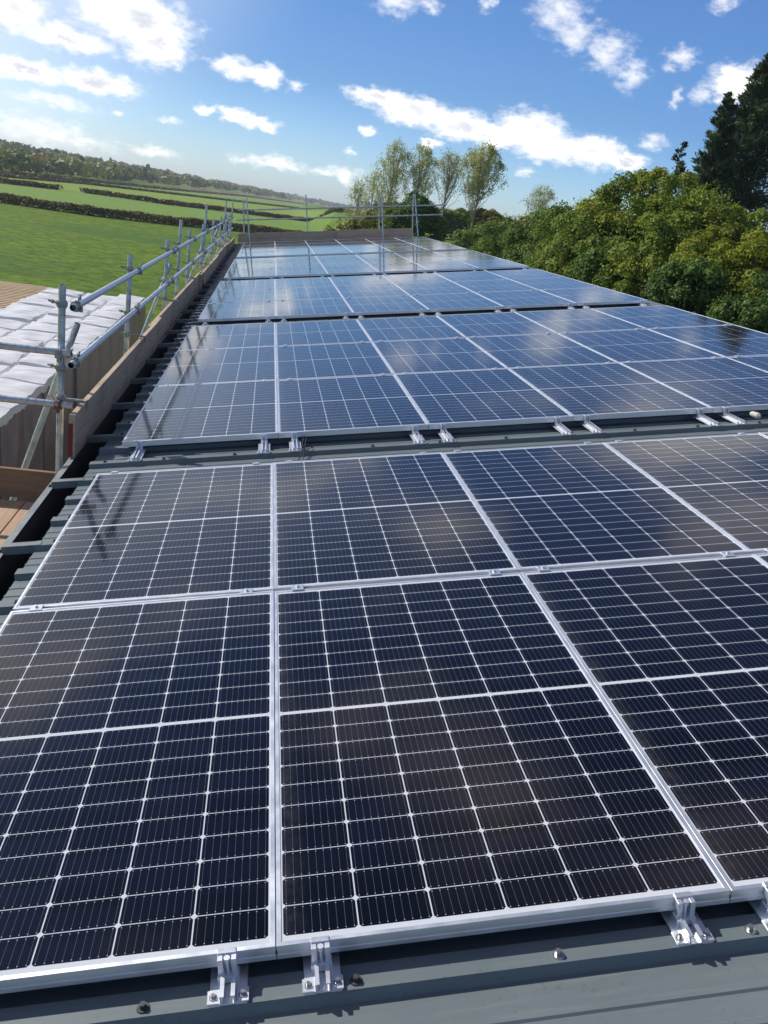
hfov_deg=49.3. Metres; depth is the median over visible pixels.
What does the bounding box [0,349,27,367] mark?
wrapped bale
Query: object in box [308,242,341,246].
solar panel
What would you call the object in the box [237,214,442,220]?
guard rail
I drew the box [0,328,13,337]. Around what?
wrapped bale
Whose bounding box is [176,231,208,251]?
guard rail
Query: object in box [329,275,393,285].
solar panel
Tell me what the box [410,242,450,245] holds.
solar panel
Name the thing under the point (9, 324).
wrapped bale
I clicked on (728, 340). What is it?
solar panel
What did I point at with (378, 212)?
scaffold pole
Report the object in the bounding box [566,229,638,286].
hedge tree
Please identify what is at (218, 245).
scaffold pole
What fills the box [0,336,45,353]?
wrapped bale
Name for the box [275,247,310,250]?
solar panel
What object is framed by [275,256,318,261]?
solar panel
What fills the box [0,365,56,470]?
wrapped bale
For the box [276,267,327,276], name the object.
solar panel
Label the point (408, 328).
solar panel
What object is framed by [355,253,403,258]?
solar panel
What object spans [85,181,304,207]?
field
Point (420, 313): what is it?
mounting bracket
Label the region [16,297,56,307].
wrapped bale
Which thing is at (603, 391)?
solar panel
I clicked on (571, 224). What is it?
field maple
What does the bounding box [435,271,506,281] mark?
solar panel
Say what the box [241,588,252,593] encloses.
panel clamp
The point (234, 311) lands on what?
solar panel
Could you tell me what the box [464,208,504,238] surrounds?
thicket
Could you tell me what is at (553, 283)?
solar panel
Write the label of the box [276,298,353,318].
solar panel
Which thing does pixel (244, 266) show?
solar panel
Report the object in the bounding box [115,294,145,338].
wrapped bale
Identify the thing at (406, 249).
solar panel
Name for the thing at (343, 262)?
solar panel
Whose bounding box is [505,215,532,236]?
thicket
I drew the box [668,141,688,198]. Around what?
conifer
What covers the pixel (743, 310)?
hedge tree
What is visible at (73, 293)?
wrapped bale
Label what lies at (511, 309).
mounting bracket
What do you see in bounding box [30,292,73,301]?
wrapped bale
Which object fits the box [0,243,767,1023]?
farm building
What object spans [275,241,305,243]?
solar panel
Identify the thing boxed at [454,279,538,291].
solar panel
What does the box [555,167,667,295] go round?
field maple
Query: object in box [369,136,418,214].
poplar
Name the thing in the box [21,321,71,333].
wrapped bale
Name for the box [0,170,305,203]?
hedge
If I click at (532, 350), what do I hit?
solar panel
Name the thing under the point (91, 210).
hedge
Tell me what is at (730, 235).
field maple
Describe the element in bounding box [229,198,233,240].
scaffold pole
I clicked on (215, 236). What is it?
brace tube
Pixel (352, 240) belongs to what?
solar panel
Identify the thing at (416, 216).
scaffold pole
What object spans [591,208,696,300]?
field maple
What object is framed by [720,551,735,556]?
panel clamp
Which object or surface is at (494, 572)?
panel clamp
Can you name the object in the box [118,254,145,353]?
scaffold pole
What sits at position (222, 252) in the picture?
toe board
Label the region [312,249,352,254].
solar panel
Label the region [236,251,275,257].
solar panel
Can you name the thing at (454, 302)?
solar panel
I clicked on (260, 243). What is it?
solar panel
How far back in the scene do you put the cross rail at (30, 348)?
5.62 m
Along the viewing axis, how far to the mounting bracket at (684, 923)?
1.90 m
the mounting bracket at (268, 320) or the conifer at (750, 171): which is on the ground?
the conifer at (750, 171)
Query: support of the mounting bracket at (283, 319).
attached to the farm building
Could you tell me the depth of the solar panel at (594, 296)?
12.34 m
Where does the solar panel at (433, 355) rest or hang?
on the farm building
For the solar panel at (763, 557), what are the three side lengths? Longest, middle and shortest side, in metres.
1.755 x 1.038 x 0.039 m
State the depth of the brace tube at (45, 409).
6.25 m
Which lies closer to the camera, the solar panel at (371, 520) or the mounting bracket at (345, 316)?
the solar panel at (371, 520)
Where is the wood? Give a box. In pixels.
[0,139,368,211]
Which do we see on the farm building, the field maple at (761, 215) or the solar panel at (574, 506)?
the solar panel at (574, 506)
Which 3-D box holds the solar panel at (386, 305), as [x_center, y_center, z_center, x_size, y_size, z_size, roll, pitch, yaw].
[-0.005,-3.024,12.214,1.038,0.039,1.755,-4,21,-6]
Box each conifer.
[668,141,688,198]
[672,90,740,222]
[697,53,767,230]
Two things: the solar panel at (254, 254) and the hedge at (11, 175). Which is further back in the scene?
the hedge at (11, 175)
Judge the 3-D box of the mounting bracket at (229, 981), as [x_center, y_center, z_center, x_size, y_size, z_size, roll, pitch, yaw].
[-0.347,0.946,1.888,0.088,0.067,0.316,-4,21,-6]
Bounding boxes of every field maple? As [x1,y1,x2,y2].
[538,182,640,282]
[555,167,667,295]
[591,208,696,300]
[604,162,713,297]
[642,181,759,295]
[649,214,746,318]
[710,208,767,324]
[723,223,767,328]
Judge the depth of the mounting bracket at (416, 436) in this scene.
5.75 m
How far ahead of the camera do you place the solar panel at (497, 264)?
17.91 m
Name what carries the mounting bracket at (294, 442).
attached to the farm building
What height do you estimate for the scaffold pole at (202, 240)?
5.752 m
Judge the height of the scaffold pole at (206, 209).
6.130 m
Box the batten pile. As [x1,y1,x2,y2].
[0,281,50,308]
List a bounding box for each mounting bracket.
[127,440,147,461]
[202,319,208,325]
[206,947,248,1007]
[257,433,270,453]
[265,316,271,322]
[281,315,286,321]
[289,431,300,451]
[302,935,343,995]
[342,313,349,319]
[356,312,363,318]
[408,424,426,443]
[417,309,425,315]
[433,309,442,314]
[435,422,455,442]
[492,306,502,312]
[507,305,517,311]
[548,416,574,434]
[562,303,575,309]
[577,414,604,433]
[579,302,590,308]
[634,300,648,305]
[660,891,714,946]
[688,408,721,425]
[715,406,747,424]
[748,882,767,930]
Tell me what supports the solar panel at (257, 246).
on the farm building
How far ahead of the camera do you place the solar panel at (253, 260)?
20.85 m
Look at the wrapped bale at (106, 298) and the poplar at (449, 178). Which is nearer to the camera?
the wrapped bale at (106, 298)
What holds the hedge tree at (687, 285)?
on the ground
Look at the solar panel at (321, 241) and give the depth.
28.30 m
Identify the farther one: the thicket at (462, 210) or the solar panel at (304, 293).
the thicket at (462, 210)
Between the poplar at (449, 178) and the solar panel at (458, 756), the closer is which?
the solar panel at (458, 756)
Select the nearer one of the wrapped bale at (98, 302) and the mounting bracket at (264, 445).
the mounting bracket at (264, 445)
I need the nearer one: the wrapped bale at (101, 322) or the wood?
the wrapped bale at (101, 322)
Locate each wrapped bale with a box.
[0,309,43,323]
[0,319,28,330]
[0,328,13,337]
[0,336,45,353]
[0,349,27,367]
[0,365,10,375]
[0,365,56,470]
[0,378,45,502]
[0,402,25,501]
[1,303,53,315]
[7,330,57,343]
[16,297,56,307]
[18,353,73,464]
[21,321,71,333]
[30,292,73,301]
[36,315,81,326]
[40,288,84,297]
[44,341,88,409]
[47,307,91,320]
[52,331,99,393]
[67,302,100,311]
[68,323,109,381]
[70,297,107,307]
[79,315,118,370]
[83,293,115,301]
[90,309,124,360]
[101,303,133,348]
[108,298,138,344]
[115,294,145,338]
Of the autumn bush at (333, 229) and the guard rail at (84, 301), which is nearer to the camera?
the guard rail at (84, 301)
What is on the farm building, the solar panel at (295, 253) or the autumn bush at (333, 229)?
the solar panel at (295, 253)
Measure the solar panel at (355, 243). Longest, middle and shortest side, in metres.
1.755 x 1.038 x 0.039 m
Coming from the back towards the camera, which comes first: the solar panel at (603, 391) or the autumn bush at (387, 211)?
the autumn bush at (387, 211)
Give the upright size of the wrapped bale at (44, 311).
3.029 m
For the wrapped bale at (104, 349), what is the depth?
19.54 m
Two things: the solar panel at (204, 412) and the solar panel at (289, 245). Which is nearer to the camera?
the solar panel at (204, 412)
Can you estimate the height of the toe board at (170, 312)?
0.415 m
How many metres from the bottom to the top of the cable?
0.044 m
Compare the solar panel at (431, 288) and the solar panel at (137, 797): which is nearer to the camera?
the solar panel at (137, 797)
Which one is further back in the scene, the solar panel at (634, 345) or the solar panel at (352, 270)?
the solar panel at (352, 270)
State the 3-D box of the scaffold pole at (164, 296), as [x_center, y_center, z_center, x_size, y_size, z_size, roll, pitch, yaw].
[-3.276,-0.984,12.222,0.274,5.755,0.241,6,20,-10]
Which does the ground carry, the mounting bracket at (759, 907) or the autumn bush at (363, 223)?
the autumn bush at (363, 223)
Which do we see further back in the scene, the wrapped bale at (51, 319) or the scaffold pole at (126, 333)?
the wrapped bale at (51, 319)
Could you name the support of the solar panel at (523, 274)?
on the farm building
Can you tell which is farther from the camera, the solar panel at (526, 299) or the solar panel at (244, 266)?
the solar panel at (244, 266)
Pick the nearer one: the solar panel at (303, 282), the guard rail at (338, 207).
the solar panel at (303, 282)
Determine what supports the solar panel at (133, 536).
on the farm building
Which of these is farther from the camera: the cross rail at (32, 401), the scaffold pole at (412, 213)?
the scaffold pole at (412, 213)
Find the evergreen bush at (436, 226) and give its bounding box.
[384,191,448,242]
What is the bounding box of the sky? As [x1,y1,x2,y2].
[0,0,767,230]
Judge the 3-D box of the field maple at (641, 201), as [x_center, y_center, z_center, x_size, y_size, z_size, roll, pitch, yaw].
[11.496,-9.630,36.497,5.568,10.472,5.285,6,20,-10]
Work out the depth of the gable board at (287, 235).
29.80 m
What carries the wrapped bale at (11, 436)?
on the ground
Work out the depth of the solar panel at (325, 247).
25.03 m
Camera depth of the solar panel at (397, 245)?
25.22 m
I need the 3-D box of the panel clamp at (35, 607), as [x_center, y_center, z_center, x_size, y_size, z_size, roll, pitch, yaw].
[-1.389,0.392,3.352,0.048,0.043,0.046,-4,21,-6]
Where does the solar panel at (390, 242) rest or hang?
on the farm building
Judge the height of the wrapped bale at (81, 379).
3.017 m
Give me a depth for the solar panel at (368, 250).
23.19 m
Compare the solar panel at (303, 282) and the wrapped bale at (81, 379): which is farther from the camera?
the wrapped bale at (81, 379)
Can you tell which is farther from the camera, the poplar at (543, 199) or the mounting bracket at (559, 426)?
the poplar at (543, 199)
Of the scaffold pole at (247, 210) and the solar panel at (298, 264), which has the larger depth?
the scaffold pole at (247, 210)
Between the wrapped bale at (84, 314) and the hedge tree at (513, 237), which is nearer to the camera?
the wrapped bale at (84, 314)
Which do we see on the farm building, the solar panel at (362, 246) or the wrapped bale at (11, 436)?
the solar panel at (362, 246)
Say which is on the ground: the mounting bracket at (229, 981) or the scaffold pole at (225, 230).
the scaffold pole at (225, 230)
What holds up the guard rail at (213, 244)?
attached to the scaffold pole at (202, 240)
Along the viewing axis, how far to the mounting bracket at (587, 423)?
5.88 m
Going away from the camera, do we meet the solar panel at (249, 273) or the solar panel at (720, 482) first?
the solar panel at (720, 482)
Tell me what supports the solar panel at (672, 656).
on the farm building
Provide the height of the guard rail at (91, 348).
0.048 m
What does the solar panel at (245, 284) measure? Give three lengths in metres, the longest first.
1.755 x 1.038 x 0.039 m
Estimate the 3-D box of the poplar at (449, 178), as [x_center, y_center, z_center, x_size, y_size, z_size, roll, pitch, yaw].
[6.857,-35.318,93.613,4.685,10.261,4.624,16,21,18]
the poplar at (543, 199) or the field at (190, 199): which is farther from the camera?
the field at (190, 199)
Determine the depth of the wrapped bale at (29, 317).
19.68 m
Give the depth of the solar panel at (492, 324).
10.01 m
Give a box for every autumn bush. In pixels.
[323,218,347,234]
[341,211,385,229]
[364,198,399,229]
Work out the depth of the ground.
72.40 m
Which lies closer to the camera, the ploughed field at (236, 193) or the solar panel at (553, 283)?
the solar panel at (553, 283)
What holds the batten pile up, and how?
on the ground
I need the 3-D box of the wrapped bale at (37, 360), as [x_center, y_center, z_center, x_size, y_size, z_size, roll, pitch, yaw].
[-6.633,-1.560,16.449,0.800,3.026,1.283,5,20,-10]
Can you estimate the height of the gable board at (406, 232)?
0.760 m
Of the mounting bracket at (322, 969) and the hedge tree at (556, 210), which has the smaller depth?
the mounting bracket at (322, 969)
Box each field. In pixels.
[0,183,350,232]
[1,177,452,226]
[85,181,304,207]
[140,184,361,211]
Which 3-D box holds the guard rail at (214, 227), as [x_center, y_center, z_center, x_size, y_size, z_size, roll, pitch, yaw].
[-4.106,-7.024,20.580,0.072,0.072,6.404,6,20,-10]
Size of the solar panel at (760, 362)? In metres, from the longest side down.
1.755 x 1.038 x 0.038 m
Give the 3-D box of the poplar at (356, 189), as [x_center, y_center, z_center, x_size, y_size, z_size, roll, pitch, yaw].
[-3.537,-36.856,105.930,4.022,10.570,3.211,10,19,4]
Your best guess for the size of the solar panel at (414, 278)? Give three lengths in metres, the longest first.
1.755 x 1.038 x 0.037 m
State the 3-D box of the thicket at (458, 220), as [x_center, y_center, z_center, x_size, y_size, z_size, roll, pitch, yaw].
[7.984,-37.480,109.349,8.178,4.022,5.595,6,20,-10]
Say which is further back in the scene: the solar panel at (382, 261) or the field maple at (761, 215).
the field maple at (761, 215)
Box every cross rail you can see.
[0,342,71,356]
[0,395,73,408]
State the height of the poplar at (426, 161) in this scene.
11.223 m
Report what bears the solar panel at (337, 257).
on the farm building
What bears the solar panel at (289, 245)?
on the farm building
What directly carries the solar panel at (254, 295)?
on the farm building
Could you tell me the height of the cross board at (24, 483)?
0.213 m
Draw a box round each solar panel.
[0,590,276,993]
[13,463,273,610]
[122,380,277,446]
[156,346,276,385]
[177,322,275,350]
[198,301,275,321]
[207,289,275,303]
[215,279,274,290]
[224,268,275,278]
[229,262,275,269]
[232,257,275,263]
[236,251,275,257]
[239,248,274,252]
[241,245,274,248]
[243,242,274,245]
[274,452,518,590]
[274,572,730,958]
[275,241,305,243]
[275,243,308,247]
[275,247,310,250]
[275,250,314,256]
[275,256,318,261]
[275,277,334,287]
[275,286,342,300]
[275,319,371,345]
[276,261,322,267]
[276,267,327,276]
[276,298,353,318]
[276,342,393,379]
[277,374,427,437]
[306,240,336,243]
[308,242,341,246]
[310,245,346,249]
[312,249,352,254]
[316,254,360,260]
[319,259,368,266]
[324,265,378,274]
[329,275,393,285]
[335,284,408,297]
[336,239,367,241]
[339,241,374,244]
[343,244,382,248]
[344,295,428,314]
[349,248,390,253]
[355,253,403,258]
[357,316,465,341]
[362,258,413,264]
[366,238,398,240]
[370,240,407,243]
[371,263,428,273]
[372,338,506,373]
[377,243,415,247]
[383,273,451,283]
[385,246,428,252]
[394,368,572,428]
[395,252,443,257]
[395,282,474,294]
[396,237,429,239]
[402,239,440,242]
[406,256,458,262]
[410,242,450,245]
[410,293,503,311]
[416,261,478,271]
[419,245,466,250]
[435,250,486,255]
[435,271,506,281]
[437,312,556,336]
[443,442,749,571]
[447,255,504,260]
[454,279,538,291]
[462,260,527,269]
[466,333,617,367]
[475,290,575,308]
[488,269,564,278]
[509,362,711,420]
[510,277,599,289]
[516,309,645,332]
[521,554,767,902]
[541,287,647,305]
[558,329,723,361]
[594,305,733,328]
[604,433,767,553]
[619,357,767,412]
[649,325,767,356]
[728,355,767,371]
[753,553,767,564]
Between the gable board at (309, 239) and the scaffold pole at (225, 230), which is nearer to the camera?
the scaffold pole at (225, 230)
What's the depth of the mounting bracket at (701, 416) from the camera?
5.96 m
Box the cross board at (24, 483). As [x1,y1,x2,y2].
[0,466,54,498]
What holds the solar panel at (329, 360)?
on the farm building
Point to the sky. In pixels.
(300, 97)
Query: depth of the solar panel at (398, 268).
17.69 m
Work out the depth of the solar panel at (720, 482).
4.68 m
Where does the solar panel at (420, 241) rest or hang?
on the farm building
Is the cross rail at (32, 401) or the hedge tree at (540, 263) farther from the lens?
the hedge tree at (540, 263)
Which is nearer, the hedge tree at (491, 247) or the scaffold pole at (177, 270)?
the scaffold pole at (177, 270)
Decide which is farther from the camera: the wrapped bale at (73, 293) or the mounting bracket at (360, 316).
the wrapped bale at (73, 293)
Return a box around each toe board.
[67,317,161,457]
[148,271,201,337]
[199,254,218,288]
[214,243,227,262]
[227,237,234,252]
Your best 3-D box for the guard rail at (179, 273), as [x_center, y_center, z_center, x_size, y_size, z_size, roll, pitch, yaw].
[-3.270,-4.128,14.029,0.072,0.072,6.404,6,20,-10]
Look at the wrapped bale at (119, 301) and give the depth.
24.20 m
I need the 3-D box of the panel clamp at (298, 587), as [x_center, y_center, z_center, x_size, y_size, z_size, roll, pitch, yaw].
[-0.357,0.321,3.463,0.048,0.043,0.046,-4,21,-6]
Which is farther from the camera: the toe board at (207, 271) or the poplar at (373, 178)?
the poplar at (373, 178)
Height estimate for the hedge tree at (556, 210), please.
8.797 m
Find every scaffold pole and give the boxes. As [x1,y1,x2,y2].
[47,284,87,475]
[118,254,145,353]
[158,239,177,309]
[171,219,182,297]
[182,229,197,285]
[196,224,209,270]
[198,204,207,270]
[207,219,218,261]
[216,216,224,252]
[220,201,226,247]
[223,214,229,244]
[226,212,233,242]
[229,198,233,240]
[243,199,244,242]
[245,198,249,241]
[305,195,307,230]
[378,193,379,228]
[380,196,383,237]
[412,194,413,236]
[414,194,418,235]
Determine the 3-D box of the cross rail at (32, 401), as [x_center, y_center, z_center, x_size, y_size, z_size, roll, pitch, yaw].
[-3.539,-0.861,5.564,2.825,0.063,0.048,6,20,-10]
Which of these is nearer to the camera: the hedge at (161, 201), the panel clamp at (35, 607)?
the panel clamp at (35, 607)
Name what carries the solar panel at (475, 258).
on the farm building
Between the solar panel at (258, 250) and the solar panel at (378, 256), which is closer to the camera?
the solar panel at (378, 256)
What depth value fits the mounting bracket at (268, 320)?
11.20 m
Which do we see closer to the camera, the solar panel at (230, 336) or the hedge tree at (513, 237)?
the solar panel at (230, 336)
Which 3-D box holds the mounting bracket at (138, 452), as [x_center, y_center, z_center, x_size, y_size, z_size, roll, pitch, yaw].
[-1.641,-0.445,5.618,0.088,0.067,0.497,-4,21,-6]
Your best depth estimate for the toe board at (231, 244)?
26.66 m
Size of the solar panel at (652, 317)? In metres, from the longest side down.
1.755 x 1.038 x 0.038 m
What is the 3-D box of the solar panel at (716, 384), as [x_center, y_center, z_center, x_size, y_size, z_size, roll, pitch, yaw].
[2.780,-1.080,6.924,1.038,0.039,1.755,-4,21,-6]
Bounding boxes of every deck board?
[0,499,24,533]
[0,502,33,546]
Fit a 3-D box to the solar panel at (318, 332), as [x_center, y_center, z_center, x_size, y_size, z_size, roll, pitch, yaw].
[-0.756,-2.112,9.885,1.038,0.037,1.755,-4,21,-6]
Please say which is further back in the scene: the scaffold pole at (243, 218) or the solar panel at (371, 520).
the scaffold pole at (243, 218)
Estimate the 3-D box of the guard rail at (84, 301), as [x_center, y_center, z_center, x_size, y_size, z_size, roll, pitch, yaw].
[-2.528,-2.555,8.781,0.048,0.048,6.634,6,20,-10]
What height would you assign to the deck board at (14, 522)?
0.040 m
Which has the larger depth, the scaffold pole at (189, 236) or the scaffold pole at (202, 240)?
the scaffold pole at (202, 240)
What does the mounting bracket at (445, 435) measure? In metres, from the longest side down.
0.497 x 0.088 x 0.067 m
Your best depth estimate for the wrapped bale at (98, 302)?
23.41 m
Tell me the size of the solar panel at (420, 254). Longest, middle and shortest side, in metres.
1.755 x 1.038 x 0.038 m
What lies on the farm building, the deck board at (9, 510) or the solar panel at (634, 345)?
the solar panel at (634, 345)
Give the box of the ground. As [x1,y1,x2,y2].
[0,168,625,331]
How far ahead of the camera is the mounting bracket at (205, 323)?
11.11 m
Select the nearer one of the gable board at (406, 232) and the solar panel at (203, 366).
the solar panel at (203, 366)
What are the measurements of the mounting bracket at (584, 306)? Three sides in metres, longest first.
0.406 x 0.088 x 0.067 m
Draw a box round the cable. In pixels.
[297,436,311,460]
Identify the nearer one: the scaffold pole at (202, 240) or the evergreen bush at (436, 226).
the scaffold pole at (202, 240)
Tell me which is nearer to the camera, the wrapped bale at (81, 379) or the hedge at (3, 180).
the wrapped bale at (81, 379)
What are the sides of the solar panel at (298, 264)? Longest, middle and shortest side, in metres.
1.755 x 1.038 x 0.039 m
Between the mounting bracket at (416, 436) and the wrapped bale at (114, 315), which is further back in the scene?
the wrapped bale at (114, 315)
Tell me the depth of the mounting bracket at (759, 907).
1.93 m
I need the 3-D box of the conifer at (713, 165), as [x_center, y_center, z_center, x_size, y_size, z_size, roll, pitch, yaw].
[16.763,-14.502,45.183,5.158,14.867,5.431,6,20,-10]
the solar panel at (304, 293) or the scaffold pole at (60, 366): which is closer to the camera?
the scaffold pole at (60, 366)
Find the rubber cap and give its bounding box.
[750,411,760,418]
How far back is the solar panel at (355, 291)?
13.78 m
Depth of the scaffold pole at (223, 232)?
25.44 m
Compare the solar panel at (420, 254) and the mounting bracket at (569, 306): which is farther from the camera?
the solar panel at (420, 254)
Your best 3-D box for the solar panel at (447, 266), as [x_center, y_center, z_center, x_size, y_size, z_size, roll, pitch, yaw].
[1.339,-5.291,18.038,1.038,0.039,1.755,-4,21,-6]
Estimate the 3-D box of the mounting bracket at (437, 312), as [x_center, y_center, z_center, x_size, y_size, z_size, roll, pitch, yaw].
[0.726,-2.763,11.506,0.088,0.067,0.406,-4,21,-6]
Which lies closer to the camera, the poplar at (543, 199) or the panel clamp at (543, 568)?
the panel clamp at (543, 568)
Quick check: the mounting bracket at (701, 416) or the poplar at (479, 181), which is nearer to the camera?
the mounting bracket at (701, 416)
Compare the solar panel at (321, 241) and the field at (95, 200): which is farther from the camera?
the field at (95, 200)
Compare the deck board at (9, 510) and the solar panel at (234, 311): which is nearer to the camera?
the deck board at (9, 510)
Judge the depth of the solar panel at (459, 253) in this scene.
21.43 m
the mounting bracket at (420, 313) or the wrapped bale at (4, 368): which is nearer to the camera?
the mounting bracket at (420, 313)
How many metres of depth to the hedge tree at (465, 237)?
56.18 m
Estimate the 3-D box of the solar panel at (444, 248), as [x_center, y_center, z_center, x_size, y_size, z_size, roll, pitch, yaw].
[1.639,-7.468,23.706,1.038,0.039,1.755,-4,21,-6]
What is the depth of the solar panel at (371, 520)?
4.09 m
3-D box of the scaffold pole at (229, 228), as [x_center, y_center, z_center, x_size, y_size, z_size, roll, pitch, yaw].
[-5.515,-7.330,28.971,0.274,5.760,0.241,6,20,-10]
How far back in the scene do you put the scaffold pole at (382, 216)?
29.94 m
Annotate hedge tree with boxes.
[451,222,500,256]
[468,213,520,259]
[497,205,565,260]
[508,236,545,263]
[523,197,607,265]
[528,237,577,279]
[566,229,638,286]
[639,243,737,315]
[702,272,767,333]
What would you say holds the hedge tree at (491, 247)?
on the ground
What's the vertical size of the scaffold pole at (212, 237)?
5.769 m
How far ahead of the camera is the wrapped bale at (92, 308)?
22.42 m
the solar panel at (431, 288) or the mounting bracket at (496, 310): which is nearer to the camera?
the mounting bracket at (496, 310)
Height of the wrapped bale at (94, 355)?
3.017 m
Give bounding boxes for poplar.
[343,176,368,218]
[351,170,384,228]
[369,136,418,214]
[401,141,440,197]
[429,147,465,215]
[450,140,508,230]
[518,185,556,220]
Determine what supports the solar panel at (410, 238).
on the farm building
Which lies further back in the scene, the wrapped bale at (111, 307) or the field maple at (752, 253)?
the field maple at (752, 253)
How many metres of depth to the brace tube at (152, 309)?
11.81 m
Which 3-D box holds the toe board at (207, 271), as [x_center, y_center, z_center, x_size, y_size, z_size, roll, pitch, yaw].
[-3.764,-5.264,18.172,0.044,0.271,5.600,6,20,-10]
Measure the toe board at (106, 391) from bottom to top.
0.296 m
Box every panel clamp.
[29,604,43,610]
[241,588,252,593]
[292,584,303,589]
[487,569,500,574]
[536,565,549,570]
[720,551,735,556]
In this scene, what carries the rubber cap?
on the farm building
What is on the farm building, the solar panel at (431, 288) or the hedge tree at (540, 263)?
the solar panel at (431, 288)
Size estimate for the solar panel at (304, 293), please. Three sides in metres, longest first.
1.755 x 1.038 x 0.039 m
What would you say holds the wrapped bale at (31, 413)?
on the ground
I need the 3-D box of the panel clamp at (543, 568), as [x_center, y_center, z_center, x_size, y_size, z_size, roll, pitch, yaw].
[0.678,0.249,3.575,0.048,0.043,0.046,-4,21,-6]
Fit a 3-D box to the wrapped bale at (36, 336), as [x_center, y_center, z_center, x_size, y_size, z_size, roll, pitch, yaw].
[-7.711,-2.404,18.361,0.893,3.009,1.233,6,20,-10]
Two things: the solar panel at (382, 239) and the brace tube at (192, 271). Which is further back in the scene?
the solar panel at (382, 239)
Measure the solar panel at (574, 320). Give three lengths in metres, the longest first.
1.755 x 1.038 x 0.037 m
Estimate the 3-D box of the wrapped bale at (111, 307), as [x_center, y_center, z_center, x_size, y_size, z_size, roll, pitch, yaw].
[-7.546,-4.231,23.489,0.800,3.021,1.275,6,20,-9]
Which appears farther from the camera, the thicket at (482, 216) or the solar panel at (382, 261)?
the thicket at (482, 216)
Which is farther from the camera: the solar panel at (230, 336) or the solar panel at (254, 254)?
the solar panel at (254, 254)
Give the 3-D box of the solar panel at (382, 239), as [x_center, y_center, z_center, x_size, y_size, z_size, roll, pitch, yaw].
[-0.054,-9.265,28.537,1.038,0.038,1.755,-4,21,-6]
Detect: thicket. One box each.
[368,201,399,227]
[438,206,475,238]
[439,208,470,237]
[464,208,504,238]
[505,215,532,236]
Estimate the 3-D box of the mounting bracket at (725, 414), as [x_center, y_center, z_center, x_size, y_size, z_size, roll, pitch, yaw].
[2.473,-0.729,6.061,0.088,0.067,0.497,-4,21,-6]
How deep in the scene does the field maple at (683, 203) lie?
32.84 m
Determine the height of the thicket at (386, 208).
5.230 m
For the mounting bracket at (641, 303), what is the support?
attached to the farm building
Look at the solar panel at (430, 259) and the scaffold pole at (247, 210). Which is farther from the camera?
the scaffold pole at (247, 210)
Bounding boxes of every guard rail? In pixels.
[68,283,167,368]
[69,248,176,310]
[164,252,203,286]
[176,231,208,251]
[201,237,221,254]
[208,222,223,231]
[237,204,443,210]
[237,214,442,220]
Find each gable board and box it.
[238,231,337,241]
[239,235,404,242]
[337,228,412,236]
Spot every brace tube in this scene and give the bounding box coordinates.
[9,322,80,500]
[139,263,171,337]
[188,242,204,282]
[203,227,218,269]
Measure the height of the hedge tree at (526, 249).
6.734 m
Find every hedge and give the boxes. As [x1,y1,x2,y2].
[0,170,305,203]
[0,173,299,207]
[0,177,66,189]
[0,192,305,232]
[79,187,355,221]

